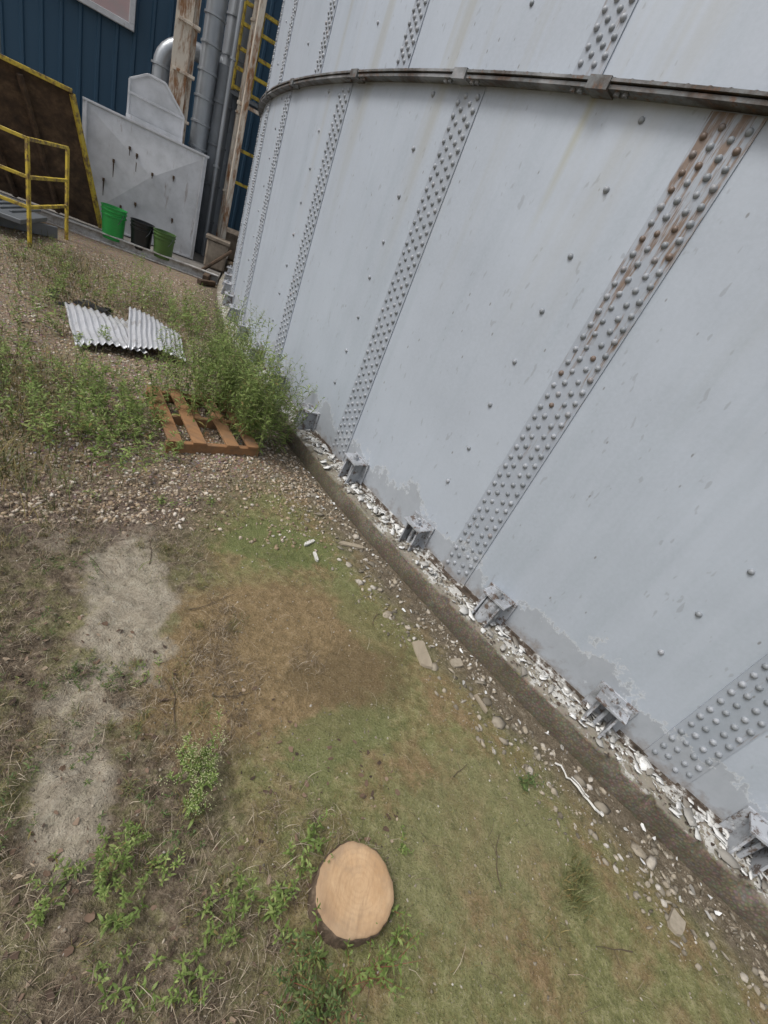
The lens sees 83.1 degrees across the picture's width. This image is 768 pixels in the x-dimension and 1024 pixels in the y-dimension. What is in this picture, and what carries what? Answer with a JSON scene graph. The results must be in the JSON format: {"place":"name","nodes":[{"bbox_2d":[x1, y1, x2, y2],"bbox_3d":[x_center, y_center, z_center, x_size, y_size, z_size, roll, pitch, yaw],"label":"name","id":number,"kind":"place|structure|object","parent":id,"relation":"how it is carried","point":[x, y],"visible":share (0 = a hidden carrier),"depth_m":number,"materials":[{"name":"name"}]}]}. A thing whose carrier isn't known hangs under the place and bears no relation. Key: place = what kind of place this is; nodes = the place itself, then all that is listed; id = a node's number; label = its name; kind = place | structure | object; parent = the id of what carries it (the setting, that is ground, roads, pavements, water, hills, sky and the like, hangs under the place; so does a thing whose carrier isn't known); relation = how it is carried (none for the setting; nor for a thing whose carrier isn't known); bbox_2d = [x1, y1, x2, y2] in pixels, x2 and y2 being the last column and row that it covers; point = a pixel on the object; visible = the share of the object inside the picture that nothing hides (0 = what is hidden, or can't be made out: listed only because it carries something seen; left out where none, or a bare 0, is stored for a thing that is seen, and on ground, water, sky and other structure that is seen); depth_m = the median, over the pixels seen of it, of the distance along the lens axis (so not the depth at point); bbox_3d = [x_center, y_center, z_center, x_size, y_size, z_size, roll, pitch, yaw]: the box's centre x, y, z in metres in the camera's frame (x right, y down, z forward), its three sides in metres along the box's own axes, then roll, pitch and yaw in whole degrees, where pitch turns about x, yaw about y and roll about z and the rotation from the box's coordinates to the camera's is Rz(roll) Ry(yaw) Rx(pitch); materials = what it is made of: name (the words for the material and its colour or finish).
{"place":"outdoors","nodes":[
{"label":"outdoors","id":0,"kind":"place"},
{"bbox_2d":[0,190,227,283],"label":"concrete pavement","id":1,"kind":"structure","parent":0,"point":[197,260],"depth_m":7.54,"materials":[{"name":"grey concrete"}]},
{"bbox_2d":[0,54,101,228],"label":"rusty tipping bin","id":2,"kind":"object","parent":1,"relation":"on","point":[36,104],"visible":0.96,"depth_m":6.02,"materials":[{"name":"metal"}]},
{"bbox_2d":[101,202,127,241],"bbox_3d":[-4.196,-4.475,6.715,0.357,0.440,0.353,25,29,0],"label":"bucket","id":3,"kind":"object","parent":1,"relation":"on","point":[114,219],"visible":0.93,"depth_m":6.63,"materials":[{"name":"plastic"}]},
{"bbox_2d":[130,217,154,250],"bbox_3d":[-3.872,-4.412,6.911,0.347,0.390,0.342,25,29,0],"label":"bucket","id":4,"kind":"object","parent":1,"relation":"on","point":[142,232],"visible":0.88,"depth_m":6.82,"materials":[{"name":"plastic"}]},
{"bbox_2d":[82,73,208,259],"bbox_3d":[-3.974,-5.898,7.305,1.725,2.250,1.315,6,34,-30],"label":"steel cabinet","id":5,"kind":"object","parent":1,"relation":"on","point":[147,165],"visible":0.95,"depth_m":6.95,"materials":[{"name":"grey metal"}]},
{"bbox_2d":[153,228,176,260],"bbox_3d":[-3.564,-4.316,7.001,0.336,0.380,0.332,25,29,0],"label":"bucket","id":6,"kind":"object","parent":1,"relation":"on","point":[164,241],"visible":0.97,"depth_m":6.92,"materials":[{"name":"plastic"}]},
{"bbox_2d":[151,0,258,255],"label":"exhaust duct","id":7,"kind":"object","parent":1,"relation":"on","point":[215,117],"visible":0.71,"depth_m":7.43,"materials":[{"name":"metal"}]},
{"bbox_2d":[219,0,266,238],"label":"pipe support post","id":8,"kind":"object","parent":1,"relation":"on","point":[244,105],"visible":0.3,"depth_m":7.40,"materials":[{"name":"metal"}]},
{"bbox_2d":[0,0,282,230],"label":"cladding","id":9,"kind":"structure","parent":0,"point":[80,49],"depth_m":7.83,"materials":[{"name":"blue metal"}]},
{"bbox_2d":[77,0,135,31],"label":"window","id":10,"kind":"structure","parent":9,"relation":"attached to","point":[121,12],"depth_m":7.55,"materials":[{"name":"white metal"}]},
{"bbox_2d":[168,0,200,143],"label":"steel column","id":11,"kind":"structure","parent":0,"point":[187,29],"depth_m":6.89,"materials":[{"name":"beige metal"}]},
{"bbox_2d":[203,233,230,271],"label":"concrete block","id":12,"kind":"structure","parent":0,"point":[216,247],"depth_m":7.72,"materials":[{"name":"grey concrete"}]},
{"bbox_2d":[0,222,767,1023],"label":"ground","id":13,"kind":"structure","parent":0,"point":[366,648],"depth_m":1.57,"materials":[{"name":"green plant"}]},
{"bbox_2d":[0,310,49,407],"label":"weed clump","id":14,"kind":"object","parent":13,"relation":"on","point":[5,349],"visible":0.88,"depth_m":2.90,"materials":[{"name":"green plant"}]},
{"bbox_2d":[0,199,57,238],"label":"metal step","id":15,"kind":"object","parent":13,"relation":"on","point":[12,216],"visible":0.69,"depth_m":5.52,"materials":[{"name":"grey metal"}]},
{"bbox_2d":[0,125,69,247],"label":"yellow guard rail","id":16,"kind":"object","parent":13,"relation":"on","point":[28,177],"visible":0.96,"depth_m":5.06,"materials":[{"name":"metal"}]},
{"bbox_2d":[0,605,86,699],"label":"weed","id":17,"kind":"object","parent":13,"relation":"on","point":[17,677],"visible":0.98,"depth_m":1.51,"materials":[{"name":"green plant"}]},
{"bbox_2d":[0,236,116,347],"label":"weed clump","id":18,"kind":"object","parent":13,"relation":"on","point":[56,287],"visible":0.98,"depth_m":4.19,"materials":[{"name":"green plant"}]},
{"bbox_2d":[30,545,98,578],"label":"weed","id":19,"kind":"object","parent":13,"relation":"on","point":[60,567],"visible":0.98,"depth_m":1.87,"materials":[{"name":"green plant"}]},
{"bbox_2d":[0,719,140,849],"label":"weed","id":20,"kind":"object","parent":13,"relation":"on","point":[33,824],"visible":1,"depth_m":1.26,"materials":[{"name":"green plant"}]},
{"bbox_2d":[46,288,111,315],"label":"black plastic scraps","id":21,"kind":"object","parent":13,"relation":"on","point":[93,306],"visible":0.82,"depth_m":4.37,"materials":[{"name":"black plastic"}]},
{"bbox_2d":[0,334,183,476],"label":"weed clump","id":22,"kind":"object","parent":13,"relation":"on","point":[95,398],"visible":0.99,"depth_m":2.68,"materials":[{"name":"green plant"}]},
{"bbox_2d":[57,649,146,692],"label":"weed","id":23,"kind":"object","parent":13,"relation":"on","point":[92,668],"visible":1,"depth_m":1.53,"materials":[{"name":"green"}]},
{"bbox_2d":[25,818,184,938],"bbox_3d":[-0.716,0.941,1.109,0.284,0.122,0.284,31,30,11],"label":"weed","id":24,"kind":"object","parent":13,"relation":"on","point":[101,873],"visible":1,"depth_m":1.12,"materials":[{"name":"green plant"}]},
{"bbox_2d":[64,302,147,353],"bbox_3d":[-2.517,-1.660,3.915,0.545,0.099,0.924,-4,40,-41],"label":"corrugated metal sheet","id":25,"kind":"object","parent":13,"relation":"on","point":[86,321],"visible":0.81,"depth_m":3.86,"materials":[{"name":"silver metal"}]},
{"bbox_2d":[0,227,215,569],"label":"yard grass","id":26,"kind":"structure","parent":13,"relation":"on","point":[22,405],"depth_m":2.88,"materials":[{"name":"green plant"}]},
{"bbox_2d":[0,193,218,284],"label":"steel channel kerb","id":27,"kind":"structure","parent":13,"relation":"on","point":[97,235],"depth_m":6.81,"materials":[{"name":"paint"}]},
{"bbox_2d":[61,474,215,509],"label":"weed","id":28,"kind":"object","parent":13,"relation":"on","point":[158,499],"visible":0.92,"depth_m":2.42,"materials":[{"name":"green plant"}]},
{"bbox_2d":[132,654,161,686],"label":"weed","id":29,"kind":"object","parent":13,"relation":"on","point":[148,673],"visible":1,"depth_m":1.62,"materials":[{"name":"green plant"}]},
{"bbox_2d":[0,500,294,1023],"bbox_3d":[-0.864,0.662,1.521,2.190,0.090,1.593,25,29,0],"label":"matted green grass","id":30,"kind":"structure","parent":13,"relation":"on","point":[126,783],"depth_m":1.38,"materials":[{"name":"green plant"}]},
{"bbox_2d":[96,776,204,881],"bbox_3d":[-0.644,0.909,1.279,0.343,0.072,0.174,30,29,8],"label":"weed","id":31,"kind":"object","parent":13,"relation":"on","point":[164,813],"visible":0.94,"depth_m":1.27,"materials":[{"name":"green plant"}]},
{"bbox_2d":[99,253,207,333],"bbox_3d":[-2.597,-2.590,5.052,1.074,0.498,1.571,11,32,-24],"label":"weed clump","id":32,"kind":"object","parent":13,"relation":"on","point":[159,296],"visible":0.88,"depth_m":4.92,"materials":[{"name":"green plant"}]},
{"bbox_2d":[86,942,223,1023],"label":"weed","id":33,"kind":"object","parent":13,"relation":"on","point":[200,968],"visible":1,"depth_m":1.01,"materials":[{"name":"green plant"}]},
{"bbox_2d":[127,307,185,360],"bbox_3d":[-2.170,-1.698,4.128,0.484,0.198,0.857,3,36,-34],"label":"corrugated metal sheet","id":34,"kind":"object","parent":13,"relation":"on","point":[143,329],"visible":0.81,"depth_m":4.09,"materials":[{"name":"silver metal"}]},
{"bbox_2d":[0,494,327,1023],"bbox_3d":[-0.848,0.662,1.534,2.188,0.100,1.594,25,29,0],"label":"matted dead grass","id":35,"kind":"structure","parent":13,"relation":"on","point":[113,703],"depth_m":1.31,"materials":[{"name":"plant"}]},
{"bbox_2d":[0,227,341,551],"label":"gravel bed","id":36,"kind":"object","parent":13,"relation":"on","point":[175,472],"visible":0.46,"depth_m":2.79,"materials":[{"name":"gravel"}]},
{"bbox_2d":[159,705,229,829],"bbox_3d":[-0.595,0.787,1.365,0.181,0.215,0.317,15,31,-17],"label":"flowering weed","id":37,"kind":"object","parent":13,"relation":"on","point":[193,806],"visible":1,"depth_m":1.35,"materials":[{"name":"green plant"}]},
{"bbox_2d":[0,475,404,1023],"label":"leaf litter","id":38,"kind":"object","parent":13,"relation":"on","point":[89,917],"visible":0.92,"depth_m":1.36,"materials":[{"name":"brown plant"}]},
{"bbox_2d":[146,385,259,456],"bbox_3d":[-1.360,-0.669,3.223,0.620,0.108,0.820,-1,39,-39],"label":"wooden pallet","id":39,"kind":"object","parent":13,"relation":"on","point":[199,444],"visible":0.56,"depth_m":3.10,"materials":[{"name":"brown wood"}]},
{"bbox_2d":[197,250,232,285],"bbox_3d":[-2.879,-4.101,7.145,0.396,0.556,0.900,20,30,-9],"label":"scrap steel","id":40,"kind":"object","parent":13,"relation":"on","point":[205,279],"visible":0.89,"depth_m":7.20,"materials":[{"name":"brown metal"}]},
{"bbox_2d":[198,291,245,367],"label":"weed clump","id":41,"kind":"object","parent":13,"relation":"on","point":[223,329],"visible":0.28,"depth_m":4.70,"materials":[{"name":"green plant"}]},
{"bbox_2d":[225,227,238,261],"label":"plinth","id":42,"kind":"structure","parent":13,"relation":"on","point":[232,235],"depth_m":9.73,"materials":[{"name":"wood"}]},
{"bbox_2d":[143,280,324,454],"bbox_3d":[-1.116,-1.106,3.353,1.479,0.878,1.310,31,30,11],"label":"tall weed bush","id":43,"kind":"object","parent":13,"relation":"on","point":[253,403],"visible":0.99,"depth_m":3.18,"materials":[{"name":"green plant"}]},
{"bbox_2d":[194,862,288,951],"bbox_3d":[-0.392,1.040,1.172,0.158,0.133,0.219,38,32,22],"label":"weed","id":44,"kind":"object","parent":13,"relation":"on","point":[234,900],"visible":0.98,"depth_m":1.16,"materials":[{"name":"green plant"}]},
{"bbox_2d":[202,462,285,516],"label":"grass tuft","id":45,"kind":"object","parent":13,"relation":"on","point":[233,485],"visible":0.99,"depth_m":2.78,"materials":[{"name":"green plant"}]},
{"bbox_2d":[189,492,304,556],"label":"grass tuft","id":46,"kind":"object","parent":13,"relation":"on","point":[238,523],"visible":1,"depth_m":2.53,"materials":[{"name":"green plant"}]},
{"bbox_2d":[267,495,325,541],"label":"grass tuft","id":47,"kind":"object","parent":13,"relation":"on","point":[299,513],"visible":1,"depth_m":2.83,"materials":[{"name":"green plant"}]},
{"bbox_2d":[259,808,335,952],"bbox_3d":[-0.242,1.034,1.256,0.138,0.159,0.330,31,30,11],"label":"stump weed","id":48,"kind":"object","parent":13,"relation":"on","point":[277,895],"visible":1,"depth_m":1.23,"materials":[{"name":"green plant"}]},
{"bbox_2d":[243,522,366,586],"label":"grass tuft","id":49,"kind":"object","parent":13,"relation":"on","point":[293,555],"visible":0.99,"depth_m":2.48,"materials":[{"name":"green plant"}]},
{"bbox_2d":[304,539,314,545],"bbox_3d":[-0.452,0.184,2.625,0.021,0.014,0.091,36,31,19],"label":"white strip","id":50,"kind":"object","parent":13,"relation":"on","point":[309,542],"visible":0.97,"depth_m":2.62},
{"bbox_2d":[313,551,318,561],"bbox_3d":[-0.400,0.261,2.542,0.019,0.012,0.080,6,34,-30],"label":"white strip","id":51,"kind":"object","parent":13,"relation":"on","point":[315,555],"visible":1,"depth_m":2.54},
{"bbox_2d":[272,928,366,1023],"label":"stump weed","id":52,"kind":"object","parent":13,"relation":"on","point":[308,1014],"visible":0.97,"depth_m":1.07,"materials":[{"name":"green plant"}]},
{"bbox_2d":[307,841,393,949],"bbox_3d":[-0.101,1.143,1.292,0.260,0.119,0.253,25,29,0],"label":"tree stump","id":53,"kind":"object","parent":13,"relation":"on","point":[351,889],"visible":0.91,"depth_m":1.25,"materials":[{"name":"beige wood"}]},
{"bbox_2d":[338,541,363,549],"bbox_3d":[-0.210,0.210,2.767,0.177,0.013,0.036,14,31,-19],"label":"wood scrap","id":54,"kind":"object","parent":13,"relation":"on","point":[349,544],"visible":0.97,"depth_m":2.76,"materials":[{"name":"beige wood"}]},
{"bbox_2d":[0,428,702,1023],"bbox_3d":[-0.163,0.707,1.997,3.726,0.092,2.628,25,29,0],"label":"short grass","id":55,"kind":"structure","parent":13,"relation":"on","point":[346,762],"depth_m":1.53,"materials":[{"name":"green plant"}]},
{"bbox_2d":[74,540,632,967],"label":"fallen twigs","id":56,"kind":"object","parent":13,"relation":"on","point":[250,692],"visible":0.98,"depth_m":1.62,"materials":[{"name":"brown wood"}]},
{"bbox_2d":[293,898,423,1021],"bbox_3d":[-0.069,1.163,1.152,0.373,0.181,0.244,7,34,-30],"label":"stump weed","id":57,"kind":"object","parent":13,"relation":"on","point":[371,971],"visible":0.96,"depth_m":1.15,"materials":[{"name":"green plant"}]},
{"bbox_2d":[0,451,760,1023],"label":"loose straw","id":58,"kind":"object","parent":13,"relation":"on","point":[268,769],"visible":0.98,"depth_m":1.50,"materials":[{"name":"beige plant"}]},
{"bbox_2d":[0,436,764,1023],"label":"ground grit","id":59,"kind":"object","parent":13,"relation":"on","point":[310,772],"visible":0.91,"depth_m":1.58,"materials":[{"name":"stone"}]},
{"bbox_2d":[398,824,413,855],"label":"weed","id":60,"kind":"object","parent":13,"relation":"on","point":[403,845],"visible":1,"depth_m":1.43,"materials":[{"name":"green plant"}]},
{"bbox_2d":[412,640,431,668],"bbox_3d":[0.196,0.727,2.218,0.074,0.013,0.171,10,32,-24],"label":"flat stone slab","id":61,"kind":"object","parent":13,"relation":"on","point":[422,653],"depth_m":2.21,"materials":[{"name":"grey stone"}]},
{"bbox_2d":[450,658,462,667],"bbox_3d":[0.380,0.790,2.267,0.073,0.013,0.052,6,34,-30],"label":"flat stone slab","id":62,"kind":"object","parent":13,"relation":"on","point":[456,662],"depth_m":2.26,"materials":[{"name":"beige stone"}]},
{"bbox_2d":[474,694,487,712],"bbox_3d":[0.471,0.928,2.098,0.020,0.012,0.100,2,37,-35],"label":"wood scrap","id":63,"kind":"object","parent":13,"relation":"on","point":[480,703],"visible":1,"depth_m":2.09,"materials":[{"name":"beige wood"}]},
{"bbox_2d":[198,350,767,1023],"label":"rubble strip","id":64,"kind":"object","parent":13,"relation":"on","point":[760,972],"visible":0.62,"depth_m":1.88,"materials":[{"name":"stone"}]},
{"bbox_2d":[555,762,603,816],"bbox_3d":[0.863,1.224,1.920,0.035,0.020,0.256,-6,42,-43],"label":"torn caulk strip","id":65,"kind":"object","parent":64,"relation":"on","point":[589,801],"visible":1,"depth_m":1.91,"materials":[{"name":"white rubber"}]},
{"bbox_2d":[215,271,767,942],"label":"concrete foundation ring","id":66,"kind":"object","parent":13,"relation":"on","point":[615,777],"visible":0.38,"depth_m":2.14,"materials":[{"name":"grey concrete"}]},
{"bbox_2d":[221,0,767,877],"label":"storage tank","id":67,"kind":"object","parent":66,"relation":"on","point":[497,270],"visible":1,"depth_m":2.07,"materials":[{"name":"metal"}]},
{"bbox_2d":[230,0,278,188],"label":"ladder","id":68,"kind":"structure","parent":67,"relation":"attached to","point":[252,104],"depth_m":7.30,"materials":[{"name":"metal"}]},
{"bbox_2d":[243,350,767,889],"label":"peeled paint flakes","id":69,"kind":"object","parent":66,"relation":"on","point":[685,808],"visible":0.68,"depth_m":2.11,"materials":[{"name":"white paint"}]},
{"bbox_2d":[246,351,767,892],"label":"rust scale","id":70,"kind":"object","parent":66,"relation":"on","point":[536,669],"visible":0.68,"depth_m":2.19,"materials":[{"name":"brown metal"}]},
{"bbox_2d":[267,426,763,948],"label":"fallen paint flakes","id":71,"kind":"object","parent":13,"relation":"on","point":[561,748],"visible":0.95,"depth_m":1.90,"materials":[{"name":"white paint"}]},
{"bbox_2d":[287,478,749,1006],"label":"broken concrete chunks","id":72,"kind":"object","parent":13,"relation":"on","point":[500,723],"visible":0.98,"depth_m":2.03,"materials":[{"name":"concrete"}]},
{"bbox_2d":[518,770,544,791],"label":"weed","id":73,"kind":"object","parent":13,"relation":"on","point":[532,782],"visible":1,"depth_m":1.83,"materials":[{"name":"green plant"}]},
{"bbox_2d":[516,873,589,984],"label":"grass tuft","id":74,"kind":"object","parent":13,"relation":"on","point":[548,935],"visible":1,"depth_m":1.42,"materials":[{"name":"green plant"}]},
{"bbox_2d":[553,858,605,932],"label":"grass tuft","id":75,"kind":"object","parent":13,"relation":"on","point":[576,901],"visible":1,"depth_m":1.52,"materials":[{"name":"green plant"}]},
{"bbox_2d":[561,840,604,892],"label":"grass tuft","id":76,"kind":"object","parent":13,"relation":"on","point":[585,881],"visible":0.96,"depth_m":1.60,"materials":[{"name":"green plant"}]},
{"bbox_2d":[667,908,685,936],"bbox_3d":[1.077,1.516,1.595,0.084,0.012,0.055,-5,41,-42],"label":"flat stone slab","id":77,"kind":"object","parent":13,"relation":"on","point":[676,923],"depth_m":1.59,"materials":[{"name":"beige stone"}]}
]}

